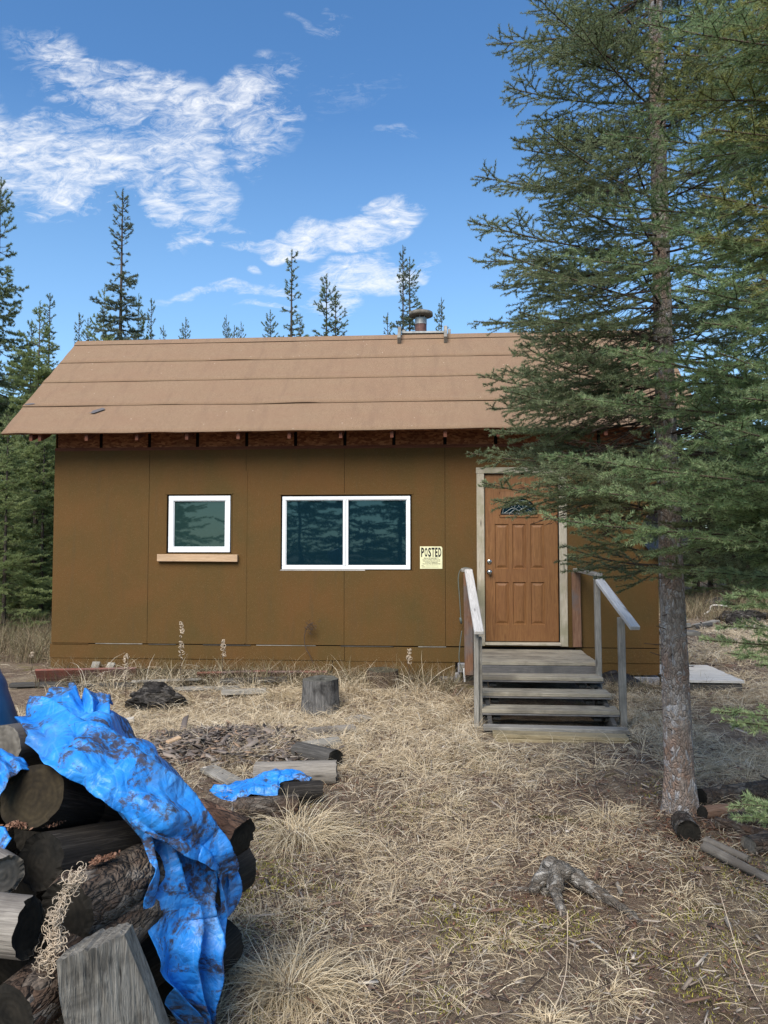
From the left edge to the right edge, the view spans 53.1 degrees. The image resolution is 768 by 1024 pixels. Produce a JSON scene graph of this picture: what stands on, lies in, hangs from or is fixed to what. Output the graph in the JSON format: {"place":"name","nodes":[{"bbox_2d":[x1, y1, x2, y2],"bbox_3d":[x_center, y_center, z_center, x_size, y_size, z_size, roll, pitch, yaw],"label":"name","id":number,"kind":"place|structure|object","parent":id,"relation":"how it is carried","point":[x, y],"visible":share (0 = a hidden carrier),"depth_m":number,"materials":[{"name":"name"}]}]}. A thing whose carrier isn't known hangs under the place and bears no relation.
{"place":"outdoors","nodes":[
{"label":"outdoors","id":0,"kind":"place"},
{"bbox_2d":[12,848,19,855],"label":"log","id":1,"kind":"object","parent":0,"point":[16,851],"visible":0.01,"depth_m":3.16,"materials":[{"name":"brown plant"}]},
{"bbox_2d":[0,819,16,851],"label":"log","id":2,"kind":"object","parent":1,"relation":"on","point":[11,846],"visible":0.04,"depth_m":3.03,"materials":[{"name":"brown wood"}]},
{"bbox_2d":[0,574,767,1023],"bbox_3d":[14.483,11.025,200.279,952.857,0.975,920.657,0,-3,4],"label":"ground","id":3,"kind":"structure","parent":0,"point":[12,672],"depth_m":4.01,"materials":[{"name":"plant"}]},
{"bbox_2d":[0,408,52,631],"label":"spruce tree","id":4,"kind":"object","parent":3,"relation":"on","point":[7,483],"visible":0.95,"depth_m":13.51,"materials":[{"name":"green plant"}]},
{"bbox_2d":[0,319,53,608],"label":"spruce tree","id":5,"kind":"object","parent":3,"relation":"on","point":[31,392],"visible":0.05,"depth_m":16.61,"materials":[{"name":"green plant"}]},
{"bbox_2d":[0,176,54,577],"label":"spruce tree","id":6,"kind":"object","parent":3,"relation":"on","point":[5,291],"visible":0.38,"depth_m":16.43,"materials":[{"name":"green plant"}]},
{"bbox_2d":[0,435,55,621],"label":"spruce tree","id":7,"kind":"object","parent":3,"relation":"on","point":[41,530],"visible":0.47,"depth_m":14.62,"materials":[{"name":"green plant"}]},
{"bbox_2d":[3,437,54,606],"bbox_3d":[-7.556,0.108,16.559,2.240,4.934,2.114,-1,-3,16],"label":"spruce tree","id":8,"kind":"object","parent":3,"relation":"on","point":[39,467],"visible":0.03,"depth_m":16.45,"materials":[{"name":"green plant"}]},
{"bbox_2d":[0,300,60,619],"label":"spruce tree","id":9,"kind":"object","parent":3,"relation":"on","point":[42,375],"visible":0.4,"depth_m":14.93,"materials":[{"name":"green plant"}]},
{"bbox_2d":[9,681,77,687],"bbox_3d":[-3.994,2.019,9.014,0.740,0.040,0.120,0,-3,-9],"label":"board","id":10,"kind":"object","parent":3,"relation":"on","point":[25,684],"visible":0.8,"depth_m":8.96,"materials":[{"name":"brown wood"}]},
{"bbox_2d":[29,293,58,544],"bbox_3d":[-7.763,-1.210,17.722,1.829,7.814,1.946,-2,-4,41],"label":"spruce tree","id":11,"kind":"object","parent":3,"relation":"on","point":[51,331],"visible":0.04,"depth_m":17.81,"materials":[{"name":"green plant"}]},
{"bbox_2d":[0,899,163,1023],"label":"log","id":12,"kind":"object","parent":3,"relation":"on","point":[28,995],"visible":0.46,"depth_m":2.06,"materials":[{"name":"wood"}]},
{"bbox_2d":[31,861,87,978],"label":"dried curls","id":13,"kind":"object","parent":12,"relation":"on","point":[57,942],"visible":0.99,"depth_m":2.10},
{"bbox_2d":[41,843,164,940],"bbox_3d":[-0.870,1.194,2.414,0.192,0.190,0.367,-1,-4,22],"label":"log","id":14,"kind":"object","parent":12,"relation":"on","point":[111,890],"visible":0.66,"depth_m":2.32,"materials":[{"name":"wood"}]},
{"bbox_2d":[19,820,141,890],"bbox_3d":[-0.991,1.127,2.536,0.177,0.173,0.364,-1,-14,28],"label":"log","id":15,"kind":"object","parent":14,"relation":"on","point":[49,857],"visible":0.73,"depth_m":2.42,"materials":[{"name":"brown wood"}]},
{"bbox_2d":[0,764,105,831],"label":"log","id":16,"kind":"object","parent":15,"relation":"on","point":[36,796],"visible":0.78,"depth_m":2.48,"materials":[{"name":"brown wood"}]},
{"bbox_2d":[0,748,28,793],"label":"tarp","id":17,"kind":"object","parent":16,"relation":"on","point":[11,765],"visible":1,"depth_m":2.48,"materials":[{"name":"plastic"}]},
{"bbox_2d":[0,723,42,765],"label":"log","id":18,"kind":"object","parent":16,"relation":"on","point":[13,738],"visible":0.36,"depth_m":2.70,"materials":[{"name":"grey wood"}]},
{"bbox_2d":[0,820,65,830],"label":"bark crumbs","id":19,"kind":"object","parent":16,"relation":"on","point":[14,824],"visible":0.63,"depth_m":2.42,"materials":[{"name":"wood"}]},
{"bbox_2d":[14,682,241,1023],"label":"tarp","id":20,"kind":"object","parent":16,"relation":"on","point":[92,743],"visible":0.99,"depth_m":2.55,"materials":[{"name":"plastic"}]},
{"bbox_2d":[88,850,119,865],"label":"bark crumbs","id":21,"kind":"object","parent":14,"relation":"on","point":[97,859],"visible":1,"depth_m":2.38,"materials":[{"name":"wood"}]},
{"bbox_2d":[35,667,137,683],"bbox_3d":[-3.512,1.939,9.090,1.162,0.220,0.030,0,30,-3],"label":"board","id":22,"kind":"object","parent":3,"relation":"on","point":[41,675],"visible":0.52,"depth_m":9.05,"materials":[{"name":"wood"}]},
{"bbox_2d":[85,287,114,340],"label":"spruce tree","id":23,"kind":"object","parent":3,"relation":"on","point":[90,334],"visible":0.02,"depth_m":20.80,"materials":[{"name":"green plant"}]},
{"bbox_2d":[76,681,134,689],"bbox_3d":[-3.201,1.996,8.834,0.626,0.050,0.100,-1,-3,-12],"label":"board","id":24,"kind":"object","parent":3,"relation":"on","point":[102,686],"visible":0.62,"depth_m":8.79,"materials":[{"name":"grey wood"}]},
{"bbox_2d":[56,922,169,1023],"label":"split log","id":25,"kind":"object","parent":3,"relation":"on","point":[105,976],"visible":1,"depth_m":2.12,"materials":[{"name":"grey wood"}]},
{"bbox_2d":[89,189,150,339],"bbox_3d":[-6.803,-2.787,19.798,3.288,11.280,3.357,1,-3,-17],"label":"spruce tree","id":26,"kind":"object","parent":3,"relation":"on","point":[120,303],"visible":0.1,"depth_m":19.77,"materials":[{"name":"green plant"}]},
{"bbox_2d":[127,294,148,339],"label":"spruce tree","id":27,"kind":"object","parent":3,"relation":"on","point":[142,322],"visible":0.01,"depth_m":20.26,"materials":[{"name":"green plant"}]},
{"bbox_2d":[124,681,187,711],"bbox_3d":[-2.406,1.975,8.154,0.670,0.370,0.399,0,-3,4],"label":"rotten log","id":28,"kind":"object","parent":3,"relation":"on","point":[149,694],"visible":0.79,"depth_m":8.02,"materials":[{"name":"brown wood"}]},
{"bbox_2d":[131,678,202,684],"bbox_3d":[-2.511,1.965,8.920,0.788,0.030,0.160,-1,-20,-5],"label":"board","id":29,"kind":"object","parent":3,"relation":"on","point":[189,679],"visible":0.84,"depth_m":8.86,"materials":[{"name":"grey wood"}]},
{"bbox_2d":[157,919,243,1016],"bbox_3d":[-0.743,1.772,3.010,0.200,0.203,0.387,-1,-3,24],"label":"log","id":30,"kind":"object","parent":3,"relation":"on","point":[234,948],"visible":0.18,"depth_m":3.08,"materials":[{"name":"brown wood"}]},
{"bbox_2d":[140,938,165,987],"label":"log","id":31,"kind":"object","parent":30,"relation":"on","point":[151,954],"visible":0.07,"depth_m":2.62,"materials":[{"name":"brown wood"}]},
{"bbox_2d":[215,868,239,906],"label":"log","id":32,"kind":"object","parent":31,"relation":"on","point":[218,900],"visible":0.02,"depth_m":2.86,"materials":[{"name":"brown wood"}]},
{"bbox_2d":[100,804,123,821],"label":"log","id":33,"kind":"object","parent":32,"relation":"on","point":[110,814],"visible":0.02,"depth_m":2.92,"materials":[{"name":"brown wood"}]},
{"bbox_2d":[200,799,255,855],"bbox_3d":[-0.620,1.197,2.900,0.234,0.154,0.162,11,3,30],"label":"log","id":34,"kind":"object","parent":32,"relation":"on","point":[237,829],"visible":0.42,"depth_m":2.86,"materials":[{"name":"brown wood"}]},
{"bbox_2d":[237,848,255,892],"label":"log","id":35,"kind":"object","parent":31,"relation":"on","point":[247,865],"visible":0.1,"depth_m":3.18,"materials":[{"name":"brown wood"}]},
{"bbox_2d":[171,685,241,690],"bbox_3d":[-2.044,2.007,8.754,0.834,0.030,0.120,-2,-3,4],"label":"board","id":36,"kind":"object","parent":3,"relation":"on","point":[187,688],"visible":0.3,"depth_m":8.71,"materials":[{"name":"grey wood"}]},
{"bbox_2d":[200,765,242,784],"bbox_3d":[-1.214,1.964,5.724,0.140,0.030,0.384,3,1,-44],"label":"plank","id":37,"kind":"object","parent":3,"relation":"on","point":[215,771],"visible":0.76,"depth_m":5.70,"materials":[{"name":"grey wood"}]},
{"bbox_2d":[197,670,265,681],"bbox_3d":[-1.800,1.939,9.090,0.803,0.160,0.028,0,41,-9],"label":"board","id":38,"kind":"object","parent":3,"relation":"on","point":[233,673],"visible":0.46,"depth_m":9.05,"materials":[{"name":"wood"}]},
{"bbox_2d":[221,688,266,694],"bbox_3d":[-1.555,1.993,8.529,0.490,0.050,0.100,-1,-3,-4],"label":"board","id":39,"kind":"object","parent":3,"relation":"on","point":[230,691],"visible":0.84,"depth_m":8.48,"materials":[{"name":"grey wood"}]},
{"bbox_2d":[139,715,362,777],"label":"wood chips","id":40,"kind":"object","parent":3,"relation":"on","point":[229,732],"visible":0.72,"depth_m":6.34,"materials":[{"name":"brown wood"}]},
{"bbox_2d":[220,676,286,683],"bbox_3d":[-1.511,1.947,8.904,0.761,0.050,0.100,0,-3,-9],"label":"board","id":41,"kind":"object","parent":3,"relation":"on","point":[228,680],"visible":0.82,"depth_m":8.86,"materials":[{"name":"grey wood"}]},
{"bbox_2d":[235,794,298,819],"bbox_3d":[-0.760,1.930,5.015,0.427,0.144,0.145,2,-3,-13],"label":"log","id":42,"kind":"object","parent":3,"relation":"on","point":[267,805],"visible":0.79,"depth_m":4.96,"materials":[{"name":"brown wood"}]},
{"bbox_2d":[247,684,301,705],"bbox_3d":[-1.182,1.989,8.436,0.854,0.199,0.811,1,-3,-24],"label":"grass tussock","id":43,"kind":"object","parent":3,"relation":"on","point":[278,697],"depth_m":8.38,"materials":[{"name":"plant"}]},
{"bbox_2d":[278,248,308,336],"bbox_3d":[-2.582,-2.157,20.883,2.511,10.215,2.670,2,-3,-37],"label":"spruce tree","id":44,"kind":"object","parent":3,"relation":"on","point":[292,323],"visible":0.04,"depth_m":21.02,"materials":[{"name":"green plant"}]},
{"bbox_2d":[252,760,336,784],"bbox_3d":[-0.653,1.936,5.686,0.632,0.178,0.179,1,-3,-7],"label":"log","id":45,"kind":"object","parent":3,"relation":"on","point":[323,771],"visible":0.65,"depth_m":5.63,"materials":[{"name":"grey wood"}]},
{"bbox_2d":[210,768,311,801],"bbox_3d":[-0.882,1.963,5.502,0.726,0.211,0.345,0,-3,-2],"label":"tarp","id":46,"kind":"object","parent":45,"relation":"on","point":[266,783],"visible":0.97,"depth_m":5.46,"materials":[{"name":"plastic"}]},
{"bbox_2d":[279,780,323,801],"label":"log","id":47,"kind":"object","parent":3,"relation":"on","point":[313,789],"visible":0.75,"depth_m":5.23,"materials":[{"name":"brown wood"}]},
{"bbox_2d":[216,906,404,1023],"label":"grass tussock","id":48,"kind":"object","parent":3,"relation":"on","point":[316,983],"depth_m":3.06,"materials":[{"name":"plant"}]},
{"bbox_2d":[290,741,342,767],"bbox_3d":[-0.540,1.944,6.132,0.434,0.162,0.158,-2,-3,37],"label":"log","id":49,"kind":"object","parent":3,"relation":"on","point":[311,751],"visible":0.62,"depth_m":6.06,"materials":[{"name":"grey wood"}]},
{"bbox_2d":[300,675,339,716],"bbox_3d":[-0.663,1.929,8.047,0.426,0.381,0.433,0,-3,4],"label":"tree stump","id":50,"kind":"object","parent":3,"relation":"on","point":[319,692],"visible":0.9,"depth_m":7.89,"materials":[{"name":"grey wood"}]},
{"bbox_2d":[237,786,405,880],"bbox_3d":[-0.509,1.881,4.681,1.277,0.241,1.195,-2,-3,36],"label":"grass tussock","id":51,"kind":"object","parent":3,"relation":"on","point":[312,832],"depth_m":4.62,"materials":[{"name":"plant"}]},
{"bbox_2d":[301,736,341,747],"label":"log","id":52,"kind":"object","parent":3,"relation":"on","point":[323,741],"visible":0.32,"depth_m":6.46,"materials":[{"name":"grey wood"}]},
{"bbox_2d":[312,273,348,335],"bbox_3d":[-1.532,-1.737,20.330,2.088,9.311,1.989,0,-3,4],"label":"spruce tree","id":53,"kind":"object","parent":3,"relation":"on","point":[335,321],"visible":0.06,"depth_m":20.38,"materials":[{"name":"green plant"}]},
{"bbox_2d":[306,724,355,735],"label":"log","id":54,"kind":"object","parent":3,"relation":"on","point":[333,730],"visible":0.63,"depth_m":6.93,"materials":[{"name":"grey wood"}]},
{"bbox_2d":[0,309,695,680],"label":"cabin","id":55,"kind":"object","parent":3,"relation":"on","point":[256,501],"visible":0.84,"depth_m":9.40,"materials":[{"name":"paint"}]},
{"bbox_2d":[157,496,237,561],"bbox_3d":[-2.287,0.206,9.468,1.005,0.813,0.099,0,-3,4],"label":"window","id":56,"kind":"structure","parent":55,"relation":"in","point":[196,523],"depth_m":9.49,"materials":[{"name":"white plastic"}]},
{"bbox_2d":[281,496,410,570],"bbox_3d":[-0.475,0.261,9.357,1.594,0.903,0.053,0,-3,4],"label":"window","id":57,"kind":"structure","parent":55,"relation":"in","point":[319,532],"depth_m":9.35,"materials":[{"name":"white plastic"}]},
{"bbox_2d":[420,546,441,568],"bbox_3d":[0.568,0.549,9.247,0.268,0.268,0.003,0,-3,4],"label":"posted sign","id":58,"kind":"object","parent":55,"relation":"attached to","point":[430,557],"visible":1,"depth_m":9.25,"materials":[{"name":"yellow paper"}]},
{"bbox_2d":[485,474,558,641],"bbox_3d":[1.645,0.543,9.182,0.860,1.995,0.106,0,-3,4],"label":"door","id":59,"kind":"structure","parent":55,"relation":"in","point":[521,574],"depth_m":9.19,"materials":[{"name":"brown wood"}]},
{"bbox_2d":[641,513,692,556],"bbox_3d":[3.329,0.247,9.131,0.616,0.616,0.315,0,-3,4],"label":"round dish","id":60,"kind":"object","parent":55,"relation":"attached to","point":[653,518],"visible":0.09,"depth_m":9.01,"materials":[{"name":"black paint"}]},
{"bbox_2d":[366,667,399,690],"bbox_3d":[-0.018,1.946,8.909,0.423,0.246,0.437,0,-3,4],"label":"tree stump","id":61,"kind":"object","parent":3,"relation":"on","point":[377,673],"visible":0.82,"depth_m":8.75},
{"bbox_2d":[0,582,767,694],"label":"undergrowth","id":62,"kind":"object","parent":3,"relation":"on","point":[16,635],"visible":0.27,"depth_m":9.20,"materials":[{"name":"plant"}]},
{"bbox_2d":[389,245,413,334],"bbox_3d":[0.565,-2.142,20.109,2.353,9.933,2.305,-1,-3,19],"label":"spruce tree","id":63,"kind":"object","parent":3,"relation":"on","point":[402,322],"visible":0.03,"depth_m":20.29,"materials":[{"name":"green plant"}]},
{"bbox_2d":[399,256,422,333],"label":"spruce tree","id":64,"kind":"object","parent":3,"relation":"on","point":[410,323],"visible":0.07,"depth_m":20.94,"materials":[{"name":"green plant"}]},
{"bbox_2d":[81,677,767,779],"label":"twig litter","id":65,"kind":"object","parent":3,"relation":"on","point":[590,760],"visible":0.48,"depth_m":6.83,"materials":[{"name":"brown plant"}]},
{"bbox_2d":[152,684,750,984],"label":"pale wood bits","id":66,"kind":"object","parent":3,"relation":"on","point":[376,981],"visible":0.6,"depth_m":5.00,"materials":[{"name":"wood"}]},
{"bbox_2d":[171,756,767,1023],"bbox_3d":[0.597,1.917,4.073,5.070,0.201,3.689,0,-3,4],"label":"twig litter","id":67,"kind":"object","parent":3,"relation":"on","point":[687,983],"visible":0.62,"depth_m":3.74,"materials":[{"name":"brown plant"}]},
{"bbox_2d":[219,756,767,1023],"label":"moss","id":68,"kind":"object","parent":3,"relation":"on","point":[589,929],"visible":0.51,"depth_m":3.60,"materials":[{"name":"plant"}]},
{"bbox_2d":[469,917,537,959],"bbox_3d":[0.534,1.913,3.475,0.379,0.080,0.372,2,-3,-31],"label":"grass tussock","id":69,"kind":"object","parent":3,"relation":"on","point":[513,940],"depth_m":3.45,"materials":[{"name":"plant"}]},
{"bbox_2d":[461,568,639,743],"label":"porch steps","id":70,"kind":"structure","parent":3,"relation":"on","point":[579,668],"depth_m":7.60,"materials":[{"name":"grey wood"}]},
{"bbox_2d":[502,992,609,1023],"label":"grass tussock","id":71,"kind":"object","parent":3,"relation":"on","point":[559,1013],"depth_m":2.86,"materials":[{"name":"plant"}]},
{"bbox_2d":[495,856,643,924],"bbox_3d":[0.931,1.889,3.839,0.297,0.204,0.742,2,-4,-41],"label":"weathered root","id":72,"kind":"object","parent":3,"relation":"on","point":[551,874],"visible":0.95,"depth_m":3.89,"materials":[{"name":"grey wood"}]},
{"bbox_2d":[556,792,655,833],"bbox_3d":[1.446,1.938,4.941,0.738,0.146,0.784,0,-3,4],"label":"grass tussock","id":73,"kind":"object","parent":3,"relation":"on","point":[608,819],"depth_m":4.94,"materials":[{"name":"plant"}]},
{"bbox_2d":[465,0,767,816],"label":"spruce tree","id":74,"kind":"object","parent":3,"relation":"on","point":[594,40],"visible":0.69,"depth_m":4.95,"materials":[{"name":"green plant"}]},
{"bbox_2d":[561,968,677,1021],"bbox_3d":[0.898,1.878,2.958,0.394,0.072,0.408,2,-4,-39],"label":"grass tussock","id":75,"kind":"object","parent":3,"relation":"on","point":[615,997],"depth_m":2.98,"materials":[{"name":"plant"}]},
{"bbox_2d":[602,670,644,688],"bbox_3d":[2.707,1.949,8.945,0.620,0.200,0.500,0,-3,4],"label":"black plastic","id":76,"kind":"object","parent":3,"relation":"on","point":[614,673],"visible":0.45,"depth_m":8.84,"materials":[{"name":"plastic"}]},
{"bbox_2d":[537,0,767,827],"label":"spruce tree","id":77,"kind":"object","parent":3,"relation":"on","point":[746,500],"visible":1,"depth_m":3.47,"materials":[{"name":"green plant"}]},
{"bbox_2d":[628,701,692,726],"bbox_3d":[2.670,2.008,7.532,0.824,0.183,0.911,0,-3,4],"label":"grass tussock","id":78,"kind":"object","parent":3,"relation":"on","point":[647,716],"depth_m":7.60,"materials":[{"name":"plant"}]},
{"bbox_2d":[598,792,767,891],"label":"bark flakes","id":79,"kind":"object","parent":3,"relation":"on","point":[668,819],"visible":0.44,"depth_m":4.53,"materials":[{"name":"plant"}]},
{"bbox_2d":[671,810,700,843],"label":"log","id":80,"kind":"object","parent":3,"relation":"on","point":[685,826],"visible":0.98,"depth_m":4.48,"materials":[{"name":"brown wood"}]},
{"bbox_2d":[654,427,721,586],"bbox_3d":[7.422,-0.744,20.425,3.085,7.088,2.888,-2,-4,40],"label":"spruce tree","id":81,"kind":"object","parent":3,"relation":"on","point":[688,561],"visible":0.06,"depth_m":19.82,"materials":[{"name":"green plant"}]},
{"bbox_2d":[658,477,719,595],"bbox_3d":[8.408,0.046,22.398,2.529,5.686,2.679,-2,-3,36],"label":"spruce tree","id":82,"kind":"object","parent":3,"relation":"on","point":[690,590],"visible":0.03,"depth_m":22.20,"materials":[{"name":"green plant"}]},
{"bbox_2d":[639,869,741,917],"bbox_3d":[1.502,1.909,3.840,0.441,0.092,0.504,2,-3,-35],"label":"grass tussock","id":83,"kind":"object","parent":3,"relation":"on","point":[697,899],"depth_m":3.84,"materials":[{"name":"plant"}]},
{"bbox_2d":[658,664,743,691],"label":"deck","id":84,"kind":"structure","parent":3,"relation":"on","point":[710,673],"depth_m":8.75,"materials":[{"name":"grey wood"}]},
{"bbox_2d":[659,616,767,689],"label":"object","id":85,"kind":"object","parent":3,"relation":"on","point":[726,665],"visible":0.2,"depth_m":10.85,"materials":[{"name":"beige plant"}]},
{"bbox_2d":[696,803,737,819],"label":"log","id":86,"kind":"object","parent":3,"relation":"on","point":[708,811],"visible":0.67,"depth_m":4.85,"materials":[{"name":"brown wood"}]},
{"bbox_2d":[697,780,767,805],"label":"log","id":87,"kind":"object","parent":3,"relation":"on","point":[713,795],"visible":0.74,"depth_m":5.22,"materials":[{"name":"wood"}]},
{"bbox_2d":[699,385,766,604],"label":"spruce tree","id":88,"kind":"object","parent":3,"relation":"on","point":[731,584],"visible":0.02,"depth_m":20.39,"materials":[{"name":"green plant"}]},
{"bbox_2d":[699,842,767,881],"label":"log","id":89,"kind":"object","parent":3,"relation":"on","point":[725,857],"visible":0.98,"depth_m":4.17,"materials":[{"name":"grey wood"}]},
{"bbox_2d":[702,836,750,862],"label":"log","id":90,"kind":"object","parent":89,"relation":"on","point":[733,851],"visible":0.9,"depth_m":4.28,"materials":[{"name":"grey wood"}]},
{"bbox_2d":[714,816,767,834],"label":"log","id":91,"kind":"object","parent":3,"relation":"on","point":[724,824],"visible":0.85,"depth_m":4.58,"materials":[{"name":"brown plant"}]},
{"bbox_2d":[715,610,767,622],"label":"rotten log","id":92,"kind":"object","parent":3,"relation":"on","point":[747,614],"visible":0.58,"depth_m":16.47,"materials":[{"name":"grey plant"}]},
{"bbox_2d":[727,811,767,826],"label":"log","id":93,"kind":"object","parent":3,"relation":"on","point":[755,822],"visible":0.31,"depth_m":4.68,"materials":[{"name":"brown wood"}]},
{"bbox_2d":[741,833,767,853],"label":"log","id":94,"kind":"object","parent":3,"relation":"on","point":[755,843],"visible":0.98,"depth_m":4.33,"materials":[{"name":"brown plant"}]},
{"bbox_2d":[0,0,767,449],"label":"sky","id":95,"kind":"structure","parent":0,"point":[239,135],"materials":[{"name":"blue"}]},
{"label":"log","id":96,"kind":"object","parent":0,"visible":0},
{"bbox_2d":[11,879,45,901],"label":"log","id":97,"kind":"object","parent":96,"relation":"on","point":[22,888],"visible":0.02,"depth_m":2.64,"materials":[{"name":"brown wood"}]},
{"bbox_2d":[14,829,39,850],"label":"log","id":98,"kind":"object","parent":97,"relation":"on","point":[21,837],"visible":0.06,"depth_m":2.85,"materials":[{"name":"brown wood"}]},
{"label":"log","id":99,"kind":"object","parent":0,"visible":0},
{"bbox_2d":[58,936,149,1022],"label":"log","id":100,"kind":"object","parent":99,"relation":"on","point":[60,1019],"visible":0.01,"depth_m":2.42,"materials":[{"name":"brown wood"}]},
{"bbox_2d":[0,930,51,984],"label":"log","id":101,"kind":"object","parent":100,"relation":"on","point":[9,968],"visible":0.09,"depth_m":2.39,"materials":[{"name":"brown wood"}]},
{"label":"log","id":102,"kind":"object","parent":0,"visible":0},
{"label":"log","id":103,"kind":"object","parent":102,"relation":"on","visible":0},
{"bbox_2d":[0,669,17,724],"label":"tarp","id":104,"kind":"object","parent":103,"relation":"on","point":[8,712],"visible":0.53,"depth_m":3.05,"materials":[{"name":"plastic"}]},
{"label":"log","id":105,"kind":"object","parent":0,"visible":0},
{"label":"log","id":106,"kind":"object","parent":105,"relation":"on","visible":0},
{"bbox_2d":[0,892,44,960],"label":"log","id":107,"kind":"object","parent":106,"relation":"on","point":[21,918],"visible":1,"depth_m":2.08,"materials":[{"name":"grey wood"}]},
{"bbox_2d":[0,848,24,892],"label":"log","id":108,"kind":"object","parent":107,"relation":"on","point":[12,871],"visible":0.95,"depth_m":2.27,"materials":[{"name":"grey wood"}]},
{"bbox_2d":[0,827,11,848],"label":"tarp","id":109,"kind":"object","parent":108,"relation":"on","point":[5,838],"visible":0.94,"depth_m":2.35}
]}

